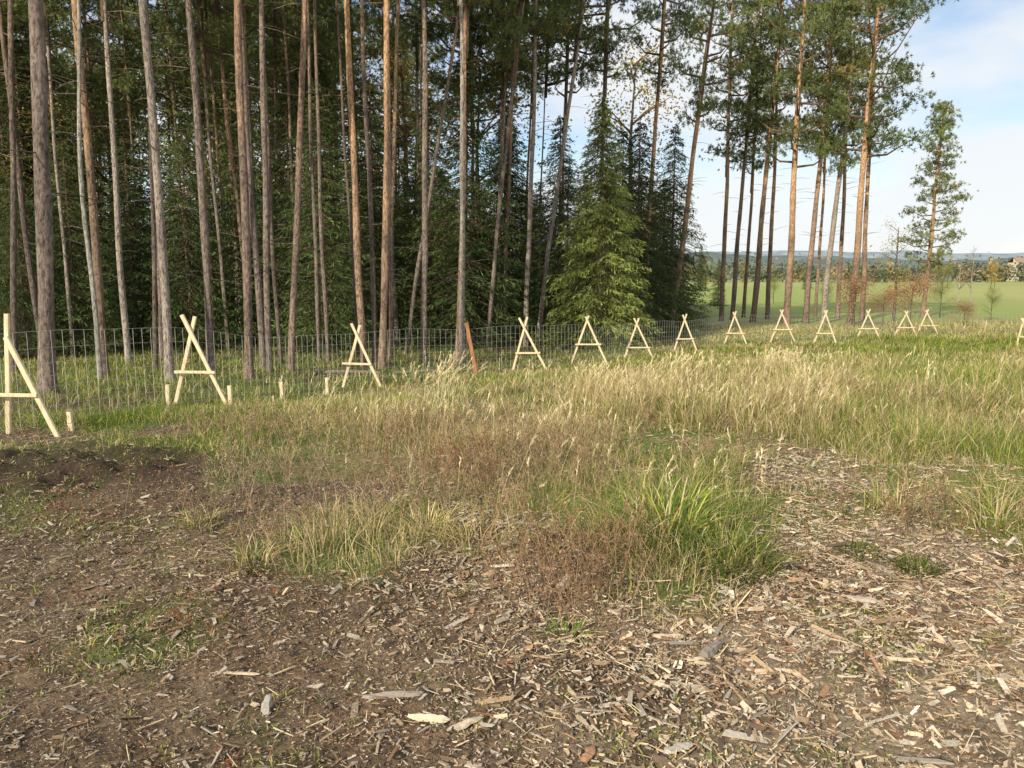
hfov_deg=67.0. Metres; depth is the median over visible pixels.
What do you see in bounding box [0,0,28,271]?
pine tree
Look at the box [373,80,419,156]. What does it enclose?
pine tree
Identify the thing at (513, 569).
dry weed
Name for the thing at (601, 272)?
spruce tree
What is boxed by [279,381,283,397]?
wooden peg
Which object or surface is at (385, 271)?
pine tree
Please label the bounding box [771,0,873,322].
pine tree
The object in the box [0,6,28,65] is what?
pine tree
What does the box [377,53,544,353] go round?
spruce tree
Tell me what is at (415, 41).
pine tree
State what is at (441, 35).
pine tree
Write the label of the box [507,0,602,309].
pine tree
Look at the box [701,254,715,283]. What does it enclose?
field tree
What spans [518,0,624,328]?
pine tree
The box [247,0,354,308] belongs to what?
pine tree
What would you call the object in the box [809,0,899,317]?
pine tree
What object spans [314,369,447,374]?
fallen log
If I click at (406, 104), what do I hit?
pine tree
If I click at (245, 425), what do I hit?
weed stems
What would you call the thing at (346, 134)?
spruce tree
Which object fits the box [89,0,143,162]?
pine tree
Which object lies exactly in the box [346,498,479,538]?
grass tussock
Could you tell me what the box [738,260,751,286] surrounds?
field tree
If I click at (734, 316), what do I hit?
wooden trestle
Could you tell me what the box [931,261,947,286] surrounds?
field tree
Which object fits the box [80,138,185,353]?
spruce tree
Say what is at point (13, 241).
pine tree
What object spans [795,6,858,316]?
pine tree
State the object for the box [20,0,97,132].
pine tree
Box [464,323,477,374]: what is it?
brown stake
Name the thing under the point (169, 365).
pine tree
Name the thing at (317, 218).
spruce tree
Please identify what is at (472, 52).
pine tree
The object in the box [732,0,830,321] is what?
pine tree
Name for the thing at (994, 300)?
meadow shrub
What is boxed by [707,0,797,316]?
pine tree
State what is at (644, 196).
spruce tree
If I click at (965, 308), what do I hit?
autumn bush
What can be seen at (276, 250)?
spruce tree
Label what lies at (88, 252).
tree
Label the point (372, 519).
grass tussock
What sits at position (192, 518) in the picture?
grass tussock
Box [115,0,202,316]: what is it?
pine tree
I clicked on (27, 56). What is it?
pine tree
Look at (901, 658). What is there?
wood piece
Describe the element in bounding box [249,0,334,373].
pine tree
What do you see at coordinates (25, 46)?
pine tree
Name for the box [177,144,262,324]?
spruce tree
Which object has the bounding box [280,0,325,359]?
pine tree
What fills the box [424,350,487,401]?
reed grass
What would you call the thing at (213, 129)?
pine tree
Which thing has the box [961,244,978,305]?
bare tree
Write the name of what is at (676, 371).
seed grass
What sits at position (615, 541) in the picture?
dry weed
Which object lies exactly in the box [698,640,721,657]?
wood piece
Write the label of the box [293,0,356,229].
pine tree
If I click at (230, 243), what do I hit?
spruce tree
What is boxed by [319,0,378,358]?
pine tree
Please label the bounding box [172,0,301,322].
pine tree
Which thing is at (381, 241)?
spruce tree
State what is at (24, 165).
spruce tree
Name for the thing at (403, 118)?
autumn tree
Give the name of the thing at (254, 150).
autumn tree
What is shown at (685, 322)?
wooden trestle
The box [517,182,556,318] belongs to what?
spruce tree
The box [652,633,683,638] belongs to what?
wood piece
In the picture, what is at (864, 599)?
wood piece
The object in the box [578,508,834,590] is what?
grass tussock
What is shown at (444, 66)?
pine tree
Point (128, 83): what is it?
pine tree
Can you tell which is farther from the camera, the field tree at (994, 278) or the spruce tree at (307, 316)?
the field tree at (994, 278)
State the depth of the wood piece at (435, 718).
2.78 m
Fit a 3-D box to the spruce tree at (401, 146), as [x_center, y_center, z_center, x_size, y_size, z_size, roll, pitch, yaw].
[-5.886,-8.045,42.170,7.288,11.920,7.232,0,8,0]
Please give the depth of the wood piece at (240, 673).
3.14 m
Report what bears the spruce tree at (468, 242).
on the ground at (1010, 299)
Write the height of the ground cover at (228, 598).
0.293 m
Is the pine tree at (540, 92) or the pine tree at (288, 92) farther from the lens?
the pine tree at (540, 92)
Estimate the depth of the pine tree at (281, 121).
44.84 m
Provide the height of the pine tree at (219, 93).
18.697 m
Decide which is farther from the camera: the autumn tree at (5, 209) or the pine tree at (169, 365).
the autumn tree at (5, 209)
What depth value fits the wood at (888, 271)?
401.28 m
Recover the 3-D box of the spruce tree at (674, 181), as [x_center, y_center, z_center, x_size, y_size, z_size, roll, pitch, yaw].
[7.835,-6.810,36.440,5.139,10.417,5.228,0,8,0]
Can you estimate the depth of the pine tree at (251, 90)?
41.24 m
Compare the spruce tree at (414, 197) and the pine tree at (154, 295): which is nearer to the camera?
the pine tree at (154, 295)
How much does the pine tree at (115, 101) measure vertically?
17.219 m
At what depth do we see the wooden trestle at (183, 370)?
10.32 m
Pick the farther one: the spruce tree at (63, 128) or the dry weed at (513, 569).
the spruce tree at (63, 128)
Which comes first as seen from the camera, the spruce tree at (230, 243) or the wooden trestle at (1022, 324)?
the wooden trestle at (1022, 324)
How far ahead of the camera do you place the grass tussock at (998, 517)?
5.14 m
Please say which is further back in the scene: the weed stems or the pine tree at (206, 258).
the pine tree at (206, 258)
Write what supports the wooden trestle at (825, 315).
on the ground at (1010, 299)
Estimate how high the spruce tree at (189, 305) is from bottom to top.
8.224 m
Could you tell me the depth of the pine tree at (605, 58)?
30.37 m
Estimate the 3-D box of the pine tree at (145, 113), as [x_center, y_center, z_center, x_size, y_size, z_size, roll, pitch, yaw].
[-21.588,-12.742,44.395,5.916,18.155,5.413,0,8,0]
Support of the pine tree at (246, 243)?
on the ground at (1010, 299)
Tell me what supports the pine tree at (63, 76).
on the ground at (1010, 299)
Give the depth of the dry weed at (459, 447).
6.05 m
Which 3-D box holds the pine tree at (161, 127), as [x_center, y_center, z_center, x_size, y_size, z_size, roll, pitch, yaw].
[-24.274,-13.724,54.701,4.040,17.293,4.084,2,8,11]
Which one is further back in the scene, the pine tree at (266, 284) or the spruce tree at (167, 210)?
the spruce tree at (167, 210)
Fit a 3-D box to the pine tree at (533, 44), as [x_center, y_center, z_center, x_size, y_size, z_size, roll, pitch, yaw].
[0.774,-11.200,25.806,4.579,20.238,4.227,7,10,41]
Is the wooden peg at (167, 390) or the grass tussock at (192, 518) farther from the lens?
the wooden peg at (167, 390)
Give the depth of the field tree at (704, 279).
137.96 m
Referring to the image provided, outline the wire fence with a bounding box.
[0,310,1023,430]
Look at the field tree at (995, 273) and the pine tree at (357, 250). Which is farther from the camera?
the field tree at (995, 273)
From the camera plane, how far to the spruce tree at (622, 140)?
33.78 m
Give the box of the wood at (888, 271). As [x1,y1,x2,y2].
[667,245,1023,282]
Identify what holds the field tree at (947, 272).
on the ground at (1010, 299)
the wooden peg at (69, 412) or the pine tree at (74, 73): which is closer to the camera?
the wooden peg at (69, 412)
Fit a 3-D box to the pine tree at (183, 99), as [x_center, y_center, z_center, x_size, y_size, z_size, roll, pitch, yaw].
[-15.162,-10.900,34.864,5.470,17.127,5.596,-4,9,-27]
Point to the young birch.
(896, 272)
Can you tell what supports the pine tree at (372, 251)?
on the ground at (1010, 299)
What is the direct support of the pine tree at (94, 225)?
on the ground at (1010, 299)
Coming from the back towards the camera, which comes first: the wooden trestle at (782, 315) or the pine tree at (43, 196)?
the wooden trestle at (782, 315)
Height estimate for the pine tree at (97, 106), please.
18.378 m
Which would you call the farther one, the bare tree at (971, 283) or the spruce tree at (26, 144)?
the bare tree at (971, 283)
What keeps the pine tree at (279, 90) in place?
on the ground at (1010, 299)
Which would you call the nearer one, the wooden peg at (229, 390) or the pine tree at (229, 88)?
the wooden peg at (229, 390)
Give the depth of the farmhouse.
491.88 m
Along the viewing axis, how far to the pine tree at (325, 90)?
41.70 m
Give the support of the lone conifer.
on the ground at (1010, 299)
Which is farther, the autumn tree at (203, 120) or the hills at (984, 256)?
the hills at (984, 256)
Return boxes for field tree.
[694,245,709,290]
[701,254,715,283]
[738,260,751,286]
[802,258,812,288]
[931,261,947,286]
[941,260,957,287]
[985,261,998,288]
[990,262,999,286]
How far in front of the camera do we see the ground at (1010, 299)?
3.84 m
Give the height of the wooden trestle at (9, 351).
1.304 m
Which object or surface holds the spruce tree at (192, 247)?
on the ground at (1010, 299)
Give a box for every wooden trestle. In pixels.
[0,314,60,437]
[174,314,227,405]
[342,323,381,386]
[512,317,546,369]
[571,316,606,365]
[624,318,652,356]
[674,314,697,350]
[724,311,746,343]
[770,309,794,341]
[813,310,836,342]
[857,309,880,339]
[894,311,916,334]
[918,309,937,333]
[1016,318,1023,342]
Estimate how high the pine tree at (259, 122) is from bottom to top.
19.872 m
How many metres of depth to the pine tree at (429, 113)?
61.33 m
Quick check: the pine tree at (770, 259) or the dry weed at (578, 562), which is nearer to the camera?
the dry weed at (578, 562)
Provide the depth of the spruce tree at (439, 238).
41.12 m
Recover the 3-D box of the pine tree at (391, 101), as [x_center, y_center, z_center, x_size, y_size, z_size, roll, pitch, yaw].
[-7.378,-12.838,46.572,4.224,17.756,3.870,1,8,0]
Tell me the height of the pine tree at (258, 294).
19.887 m
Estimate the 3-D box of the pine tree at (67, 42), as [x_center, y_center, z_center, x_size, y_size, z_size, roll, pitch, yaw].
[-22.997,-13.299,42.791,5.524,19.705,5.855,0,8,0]
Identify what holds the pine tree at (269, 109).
on the ground at (1010, 299)
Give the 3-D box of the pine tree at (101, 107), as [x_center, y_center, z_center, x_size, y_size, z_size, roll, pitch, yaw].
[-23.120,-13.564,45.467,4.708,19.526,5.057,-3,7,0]
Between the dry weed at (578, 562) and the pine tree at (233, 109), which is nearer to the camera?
the dry weed at (578, 562)
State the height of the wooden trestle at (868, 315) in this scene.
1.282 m
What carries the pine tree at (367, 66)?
on the ground at (1010, 299)
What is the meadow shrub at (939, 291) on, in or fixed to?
on the ground at (1010, 299)
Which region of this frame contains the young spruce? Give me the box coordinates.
[706,259,727,305]
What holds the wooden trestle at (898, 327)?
on the ground at (1010, 299)
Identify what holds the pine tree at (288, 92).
on the ground at (1010, 299)
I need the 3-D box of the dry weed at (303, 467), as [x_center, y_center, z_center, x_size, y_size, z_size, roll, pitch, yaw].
[-1.473,0.525,5.515,1.217,0.635,1.568,5,9,34]
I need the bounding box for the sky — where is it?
[15,0,1023,253]
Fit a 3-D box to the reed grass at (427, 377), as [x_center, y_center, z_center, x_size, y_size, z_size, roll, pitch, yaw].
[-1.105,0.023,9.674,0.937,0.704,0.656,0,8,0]
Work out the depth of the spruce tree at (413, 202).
28.16 m
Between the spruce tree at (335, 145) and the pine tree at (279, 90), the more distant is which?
the pine tree at (279, 90)
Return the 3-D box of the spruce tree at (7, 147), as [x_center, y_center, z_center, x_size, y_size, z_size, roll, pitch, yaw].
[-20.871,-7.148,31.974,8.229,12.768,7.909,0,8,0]
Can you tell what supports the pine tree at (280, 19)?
on the ground at (1010, 299)
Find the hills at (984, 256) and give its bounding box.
[702,250,1023,260]
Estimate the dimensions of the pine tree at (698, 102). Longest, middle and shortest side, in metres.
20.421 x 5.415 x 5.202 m
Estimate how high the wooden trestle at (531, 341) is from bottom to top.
1.320 m
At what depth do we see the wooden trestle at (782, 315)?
28.94 m
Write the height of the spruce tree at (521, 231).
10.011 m
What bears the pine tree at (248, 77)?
on the ground at (1010, 299)
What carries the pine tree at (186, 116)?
on the ground at (1010, 299)
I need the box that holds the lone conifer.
[895,99,977,317]
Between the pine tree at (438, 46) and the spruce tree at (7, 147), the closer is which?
the spruce tree at (7, 147)
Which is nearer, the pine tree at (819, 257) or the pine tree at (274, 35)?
the pine tree at (274, 35)
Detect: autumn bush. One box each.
[830,263,890,326]
[858,282,902,324]
[947,297,982,325]
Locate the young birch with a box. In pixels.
[873,219,915,320]
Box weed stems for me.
[15,392,1023,581]
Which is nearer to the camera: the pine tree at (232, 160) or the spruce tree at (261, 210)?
the pine tree at (232, 160)
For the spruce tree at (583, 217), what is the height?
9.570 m
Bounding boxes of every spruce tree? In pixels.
[0,40,146,341]
[0,54,108,321]
[0,62,144,337]
[0,173,88,361]
[17,107,143,339]
[21,141,123,358]
[73,111,151,301]
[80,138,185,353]
[88,126,183,328]
[128,122,257,353]
[133,192,172,306]
[147,185,203,314]
[150,171,181,306]
[172,156,232,311]
[174,180,213,296]
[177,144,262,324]
[195,113,299,350]
[197,137,260,321]
[218,89,354,347]
[242,135,294,282]
[253,81,399,356]
[253,167,313,328]
[254,183,277,251]
[274,160,349,319]
[286,75,418,331]
[302,133,366,322]
[313,74,441,346]
[337,147,418,330]
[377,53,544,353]
[378,97,484,346]
[379,126,440,314]
[400,160,435,287]
[411,173,468,321]
[413,167,467,310]
[440,118,563,336]
[442,169,502,330]
[450,96,551,335]
[507,115,609,343]
[512,192,536,279]
[513,198,553,303]
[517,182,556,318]
[533,91,665,351]
[534,165,593,331]
[564,178,596,301]
[570,159,640,321]
[580,128,666,333]
[586,121,699,342]
[634,170,653,296]
[640,178,706,326]
[646,126,721,329]
[646,199,686,312]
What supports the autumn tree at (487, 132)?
on the ground at (1010, 299)
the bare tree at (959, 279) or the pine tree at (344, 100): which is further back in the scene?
the bare tree at (959, 279)
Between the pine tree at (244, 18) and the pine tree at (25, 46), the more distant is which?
the pine tree at (25, 46)
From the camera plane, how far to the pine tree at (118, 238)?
19.86 m
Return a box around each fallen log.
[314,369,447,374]
[554,344,661,349]
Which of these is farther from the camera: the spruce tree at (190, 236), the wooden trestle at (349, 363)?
the spruce tree at (190, 236)
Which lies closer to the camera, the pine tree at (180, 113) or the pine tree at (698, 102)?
the pine tree at (698, 102)
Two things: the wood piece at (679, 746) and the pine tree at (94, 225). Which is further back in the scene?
the pine tree at (94, 225)
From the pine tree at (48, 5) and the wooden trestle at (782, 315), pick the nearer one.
the pine tree at (48, 5)
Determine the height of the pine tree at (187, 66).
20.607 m
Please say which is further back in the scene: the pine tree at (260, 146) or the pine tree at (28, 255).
the pine tree at (260, 146)
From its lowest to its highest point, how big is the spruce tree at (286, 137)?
9.869 m
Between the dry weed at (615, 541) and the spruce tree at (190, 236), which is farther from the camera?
the spruce tree at (190, 236)
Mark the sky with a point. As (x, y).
(974, 49)
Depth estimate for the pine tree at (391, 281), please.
21.47 m
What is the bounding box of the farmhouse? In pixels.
[1006,257,1023,280]
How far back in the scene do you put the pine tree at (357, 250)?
18.56 m
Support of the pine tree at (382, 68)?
on the ground at (1010, 299)
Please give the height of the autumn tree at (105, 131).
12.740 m
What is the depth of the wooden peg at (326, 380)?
13.01 m
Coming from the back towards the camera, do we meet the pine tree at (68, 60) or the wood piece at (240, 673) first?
the pine tree at (68, 60)
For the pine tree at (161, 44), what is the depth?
32.25 m
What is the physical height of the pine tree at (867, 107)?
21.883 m
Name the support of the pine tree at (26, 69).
on the ground at (1010, 299)
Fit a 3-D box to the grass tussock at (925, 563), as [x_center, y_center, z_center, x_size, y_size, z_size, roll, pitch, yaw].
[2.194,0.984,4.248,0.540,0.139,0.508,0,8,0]
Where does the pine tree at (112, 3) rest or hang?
on the ground at (1010, 299)
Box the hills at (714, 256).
[141,252,1012,278]
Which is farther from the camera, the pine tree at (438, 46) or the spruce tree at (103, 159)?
the pine tree at (438, 46)
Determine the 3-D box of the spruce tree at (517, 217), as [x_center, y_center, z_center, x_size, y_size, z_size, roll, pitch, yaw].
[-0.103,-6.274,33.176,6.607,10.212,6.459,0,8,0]
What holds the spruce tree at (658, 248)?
on the ground at (1010, 299)
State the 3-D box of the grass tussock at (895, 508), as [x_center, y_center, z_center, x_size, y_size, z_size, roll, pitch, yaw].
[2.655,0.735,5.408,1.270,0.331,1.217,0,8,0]
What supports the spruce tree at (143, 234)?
on the ground at (1010, 299)
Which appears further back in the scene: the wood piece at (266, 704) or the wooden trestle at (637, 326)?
the wooden trestle at (637, 326)
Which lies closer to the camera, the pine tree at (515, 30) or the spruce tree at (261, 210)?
the pine tree at (515, 30)
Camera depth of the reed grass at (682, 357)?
12.29 m
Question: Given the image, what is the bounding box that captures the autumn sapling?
[874,266,946,326]
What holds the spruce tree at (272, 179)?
on the ground at (1010, 299)
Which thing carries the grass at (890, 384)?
on the ground at (1010, 299)
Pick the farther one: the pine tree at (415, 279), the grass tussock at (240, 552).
the pine tree at (415, 279)
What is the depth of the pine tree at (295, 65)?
35.33 m
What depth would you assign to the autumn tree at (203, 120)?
34.64 m
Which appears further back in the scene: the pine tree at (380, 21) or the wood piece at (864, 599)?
the pine tree at (380, 21)
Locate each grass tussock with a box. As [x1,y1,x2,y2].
[151,502,241,531]
[180,529,316,577]
[280,524,382,551]
[296,481,444,539]
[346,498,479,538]
[404,502,550,559]
[511,491,713,586]
[518,610,603,653]
[521,463,848,571]
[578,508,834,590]
[811,469,961,514]
[820,538,889,563]
[873,548,961,580]
[915,468,1023,532]
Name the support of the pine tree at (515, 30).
on the ground at (1010, 299)
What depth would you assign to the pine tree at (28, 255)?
20.57 m
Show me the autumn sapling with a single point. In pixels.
(912, 286)
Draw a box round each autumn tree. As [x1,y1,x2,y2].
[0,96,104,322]
[0,154,34,308]
[1,31,194,324]
[100,11,296,328]
[165,58,365,284]
[316,10,459,311]
[417,40,569,317]
[570,14,698,290]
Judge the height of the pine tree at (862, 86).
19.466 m
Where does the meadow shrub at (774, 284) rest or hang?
on the ground at (1010, 299)
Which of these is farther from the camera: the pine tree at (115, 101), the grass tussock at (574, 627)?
the pine tree at (115, 101)
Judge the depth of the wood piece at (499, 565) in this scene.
4.20 m
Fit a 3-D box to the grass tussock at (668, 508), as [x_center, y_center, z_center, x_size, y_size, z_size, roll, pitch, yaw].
[0.935,0.763,4.619,1.869,0.456,1.846,-2,8,-17]
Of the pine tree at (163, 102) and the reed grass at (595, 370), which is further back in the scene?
the pine tree at (163, 102)
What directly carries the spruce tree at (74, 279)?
on the ground at (1010, 299)
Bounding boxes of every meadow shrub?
[770,273,781,303]
[814,280,833,301]
[927,270,956,316]
[977,286,1003,319]
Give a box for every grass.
[0,318,1023,638]
[265,342,1023,520]
[392,362,457,409]
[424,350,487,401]
[574,357,618,389]
[650,348,707,377]
[763,346,807,371]
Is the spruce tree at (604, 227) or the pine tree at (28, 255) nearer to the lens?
the pine tree at (28, 255)
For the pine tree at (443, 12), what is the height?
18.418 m
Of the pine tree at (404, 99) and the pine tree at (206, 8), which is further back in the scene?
the pine tree at (404, 99)
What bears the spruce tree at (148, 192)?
on the ground at (1010, 299)
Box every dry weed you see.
[120,443,281,529]
[222,413,423,537]
[365,421,522,501]
[461,486,586,606]
[468,404,613,492]
[479,486,677,655]
[523,484,648,609]
[825,464,972,537]
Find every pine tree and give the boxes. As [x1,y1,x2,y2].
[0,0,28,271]
[0,0,53,120]
[0,0,61,283]
[0,0,61,339]
[0,0,64,373]
[0,0,111,394]
[0,2,82,211]
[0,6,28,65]
[0,15,50,98]
[2,1,97,323]
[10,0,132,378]
[14,0,140,309]
[15,0,86,357]
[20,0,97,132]
[20,0,116,376]
[24,53,73,122]
[46,0,133,167]
[49,5,84,115]
[55,68,82,146]
[57,41,109,168]
[64,0,178,332]
[65,0,147,264]
[74,55,143,137]
[76,44,113,196]
[82,1,175,291]
[83,0,164,362]
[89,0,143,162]
[89,0,147,137]
[94,0,193,371]
[100,0,232,328]
[114,0,218,329]
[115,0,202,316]
[119,0,175,357]
[130,39,162,175]
[137,0,259,349]
[140,64,192,192]
[143,0,253,374]
[151,0,266,336]
[154,0,212,125]
[157,46,195,153]
[161,36,222,164]
[166,15,259,123]
[169,1,257,322]
[170,0,267,344]
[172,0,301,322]
[182,24,259,228]
[186,0,257,323]
[186,2,252,180]
[196,0,258,346]
[200,0,300,285]
[206,0,278,368]
[208,3,260,125]
[219,0,307,372]
[228,0,262,378]
[229,0,300,326]
[230,0,325,235]
[235,14,295,159]
[235,63,270,208]
[237,62,314,363]
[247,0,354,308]
[248,1,334,237]
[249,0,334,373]
[249,61,274,174]
[250,0,348,234]
[253,37,293,124]
[267,0,360,142]
[267,1,344,308]
[268,0,312,343]
[271,64,324,184]
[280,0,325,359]
[287,7,345,149]
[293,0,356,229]
[299,0,403,287]
[303,0,341,361]
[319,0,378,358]
[319,0,414,345]
[320,0,383,158]
[322,0,383,366]
[323,33,368,192]
[327,32,358,176]
[329,0,403,364]
[330,2,379,181]
[341,0,428,368]
[359,0,483,286]
[362,0,420,359]
[362,18,419,157]
[364,0,419,284]
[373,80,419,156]
[379,46,422,223]
[382,7,448,217]
[391,0,452,299]
[394,11,458,353]
[397,42,445,176]
[401,0,505,190]
[401,75,446,153]
[403,0,466,363]
[405,0,500,363]
[409,2,507,295]
[415,1,538,293]
[438,0,499,366]
[441,0,584,342]
[444,0,585,331]
[445,0,570,332]
[471,0,579,348]
[474,0,572,345]
[493,3,587,288]
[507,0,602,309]
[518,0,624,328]
[532,0,642,344]
[550,0,665,325]
[623,0,719,332]
[662,0,779,328]
[675,0,778,320]
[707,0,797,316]
[720,0,783,319]
[731,0,866,324]
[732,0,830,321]
[742,0,808,318]
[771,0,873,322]
[789,0,959,324]
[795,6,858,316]
[806,0,913,322]
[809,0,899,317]
[836,0,924,319]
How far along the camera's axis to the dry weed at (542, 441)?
6.00 m
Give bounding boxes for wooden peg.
[66,409,74,430]
[165,384,170,406]
[227,385,232,404]
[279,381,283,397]
[325,377,328,394]
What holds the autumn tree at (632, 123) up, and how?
on the ground at (1010, 299)
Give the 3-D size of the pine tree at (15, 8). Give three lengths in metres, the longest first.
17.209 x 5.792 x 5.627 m
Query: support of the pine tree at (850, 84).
on the ground at (1010, 299)
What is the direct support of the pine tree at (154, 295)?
on the ground at (1010, 299)
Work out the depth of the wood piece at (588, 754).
2.58 m
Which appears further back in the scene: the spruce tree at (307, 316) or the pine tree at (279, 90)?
the pine tree at (279, 90)
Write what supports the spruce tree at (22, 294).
on the ground at (1010, 299)
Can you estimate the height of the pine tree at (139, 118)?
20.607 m
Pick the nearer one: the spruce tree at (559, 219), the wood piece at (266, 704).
the wood piece at (266, 704)
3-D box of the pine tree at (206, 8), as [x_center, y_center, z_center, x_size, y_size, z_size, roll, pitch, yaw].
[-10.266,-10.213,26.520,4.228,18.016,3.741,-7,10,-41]
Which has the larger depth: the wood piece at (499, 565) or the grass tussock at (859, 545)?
the grass tussock at (859, 545)
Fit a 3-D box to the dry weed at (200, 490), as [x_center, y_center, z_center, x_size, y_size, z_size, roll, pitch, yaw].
[-2.085,0.665,5.151,0.852,0.500,0.838,-6,10,-37]
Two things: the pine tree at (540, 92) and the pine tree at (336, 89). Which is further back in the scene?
the pine tree at (336, 89)
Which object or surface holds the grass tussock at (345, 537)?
on the ground at (1010, 299)
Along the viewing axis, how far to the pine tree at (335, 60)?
27.95 m
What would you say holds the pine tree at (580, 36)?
on the ground at (1010, 299)
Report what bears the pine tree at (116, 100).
on the ground at (1010, 299)
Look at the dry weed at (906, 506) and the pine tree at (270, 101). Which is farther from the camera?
the pine tree at (270, 101)
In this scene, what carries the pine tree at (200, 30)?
on the ground at (1010, 299)
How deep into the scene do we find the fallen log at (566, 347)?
25.91 m
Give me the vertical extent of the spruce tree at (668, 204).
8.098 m
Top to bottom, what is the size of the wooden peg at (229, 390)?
0.373 m
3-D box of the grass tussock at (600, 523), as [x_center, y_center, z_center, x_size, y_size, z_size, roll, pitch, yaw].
[0.578,0.847,4.459,1.203,0.307,1.390,2,8,13]
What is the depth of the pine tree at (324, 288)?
21.44 m
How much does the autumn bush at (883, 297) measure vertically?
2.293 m
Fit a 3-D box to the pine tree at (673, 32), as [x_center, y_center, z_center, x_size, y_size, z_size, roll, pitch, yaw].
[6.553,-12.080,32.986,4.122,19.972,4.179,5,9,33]
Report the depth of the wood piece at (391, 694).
2.94 m
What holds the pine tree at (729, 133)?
on the ground at (1010, 299)
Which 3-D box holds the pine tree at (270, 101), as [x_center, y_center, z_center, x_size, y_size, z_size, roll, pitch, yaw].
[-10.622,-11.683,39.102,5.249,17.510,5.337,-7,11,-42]
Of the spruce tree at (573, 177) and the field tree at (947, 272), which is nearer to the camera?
the spruce tree at (573, 177)
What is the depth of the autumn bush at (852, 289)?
37.16 m
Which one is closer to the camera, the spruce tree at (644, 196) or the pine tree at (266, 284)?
the pine tree at (266, 284)
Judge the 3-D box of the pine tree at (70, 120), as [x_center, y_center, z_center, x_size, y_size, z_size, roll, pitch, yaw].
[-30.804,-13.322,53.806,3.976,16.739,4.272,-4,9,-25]
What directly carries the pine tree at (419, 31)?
on the ground at (1010, 299)
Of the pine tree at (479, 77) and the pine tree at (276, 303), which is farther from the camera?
the pine tree at (479, 77)
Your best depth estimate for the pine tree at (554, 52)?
30.71 m
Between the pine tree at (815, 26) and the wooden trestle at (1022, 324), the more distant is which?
the pine tree at (815, 26)
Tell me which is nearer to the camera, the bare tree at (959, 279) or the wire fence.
the wire fence
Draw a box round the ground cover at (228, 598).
[0,428,1023,767]
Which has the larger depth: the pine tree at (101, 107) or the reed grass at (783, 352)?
the pine tree at (101, 107)
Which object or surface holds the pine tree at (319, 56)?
on the ground at (1010, 299)
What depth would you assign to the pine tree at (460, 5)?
18.86 m
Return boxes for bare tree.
[954,258,969,301]
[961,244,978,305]
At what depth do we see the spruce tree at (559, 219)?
29.23 m
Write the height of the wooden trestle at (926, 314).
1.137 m
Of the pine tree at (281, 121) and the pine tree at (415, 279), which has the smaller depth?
the pine tree at (415, 279)
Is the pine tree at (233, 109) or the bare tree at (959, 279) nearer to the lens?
the pine tree at (233, 109)
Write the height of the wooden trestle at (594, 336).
1.332 m
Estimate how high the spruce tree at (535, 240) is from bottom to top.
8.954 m
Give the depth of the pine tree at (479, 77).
29.82 m
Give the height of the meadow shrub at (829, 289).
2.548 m
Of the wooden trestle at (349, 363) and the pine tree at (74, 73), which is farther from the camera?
the pine tree at (74, 73)
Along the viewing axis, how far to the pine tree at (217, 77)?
30.29 m
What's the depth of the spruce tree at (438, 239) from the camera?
40.27 m
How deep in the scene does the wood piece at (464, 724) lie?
2.77 m
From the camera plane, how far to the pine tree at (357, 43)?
42.17 m
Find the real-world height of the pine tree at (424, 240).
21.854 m
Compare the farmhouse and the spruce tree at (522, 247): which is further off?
the farmhouse
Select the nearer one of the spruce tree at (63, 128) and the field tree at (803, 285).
the spruce tree at (63, 128)
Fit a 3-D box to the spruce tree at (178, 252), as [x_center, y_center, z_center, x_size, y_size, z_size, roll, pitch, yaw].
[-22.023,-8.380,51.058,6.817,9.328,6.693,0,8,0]
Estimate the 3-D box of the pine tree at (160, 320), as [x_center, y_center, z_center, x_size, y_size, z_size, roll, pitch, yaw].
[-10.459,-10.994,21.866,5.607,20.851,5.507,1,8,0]
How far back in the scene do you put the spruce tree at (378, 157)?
27.15 m
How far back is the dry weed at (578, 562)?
3.63 m
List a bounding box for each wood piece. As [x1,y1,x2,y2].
[215,671,259,674]
[261,694,271,716]
[361,691,423,698]
[407,713,449,723]
[447,717,482,731]
[491,564,513,566]
[581,746,595,762]
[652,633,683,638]
[664,742,692,753]
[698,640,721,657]
[845,595,879,603]
[882,656,932,662]
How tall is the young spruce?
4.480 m
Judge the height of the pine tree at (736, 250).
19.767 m
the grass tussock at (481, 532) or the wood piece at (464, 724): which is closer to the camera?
the wood piece at (464, 724)
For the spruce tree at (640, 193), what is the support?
on the ground at (1010, 299)
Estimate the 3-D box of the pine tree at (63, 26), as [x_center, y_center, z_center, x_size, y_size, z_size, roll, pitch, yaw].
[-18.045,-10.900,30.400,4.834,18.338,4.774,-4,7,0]
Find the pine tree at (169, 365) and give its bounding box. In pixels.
[107,0,220,381]
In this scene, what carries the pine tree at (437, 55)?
on the ground at (1010, 299)
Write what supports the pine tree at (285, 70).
on the ground at (1010, 299)
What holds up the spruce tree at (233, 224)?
on the ground at (1010, 299)
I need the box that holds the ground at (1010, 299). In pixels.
[0,279,1023,767]

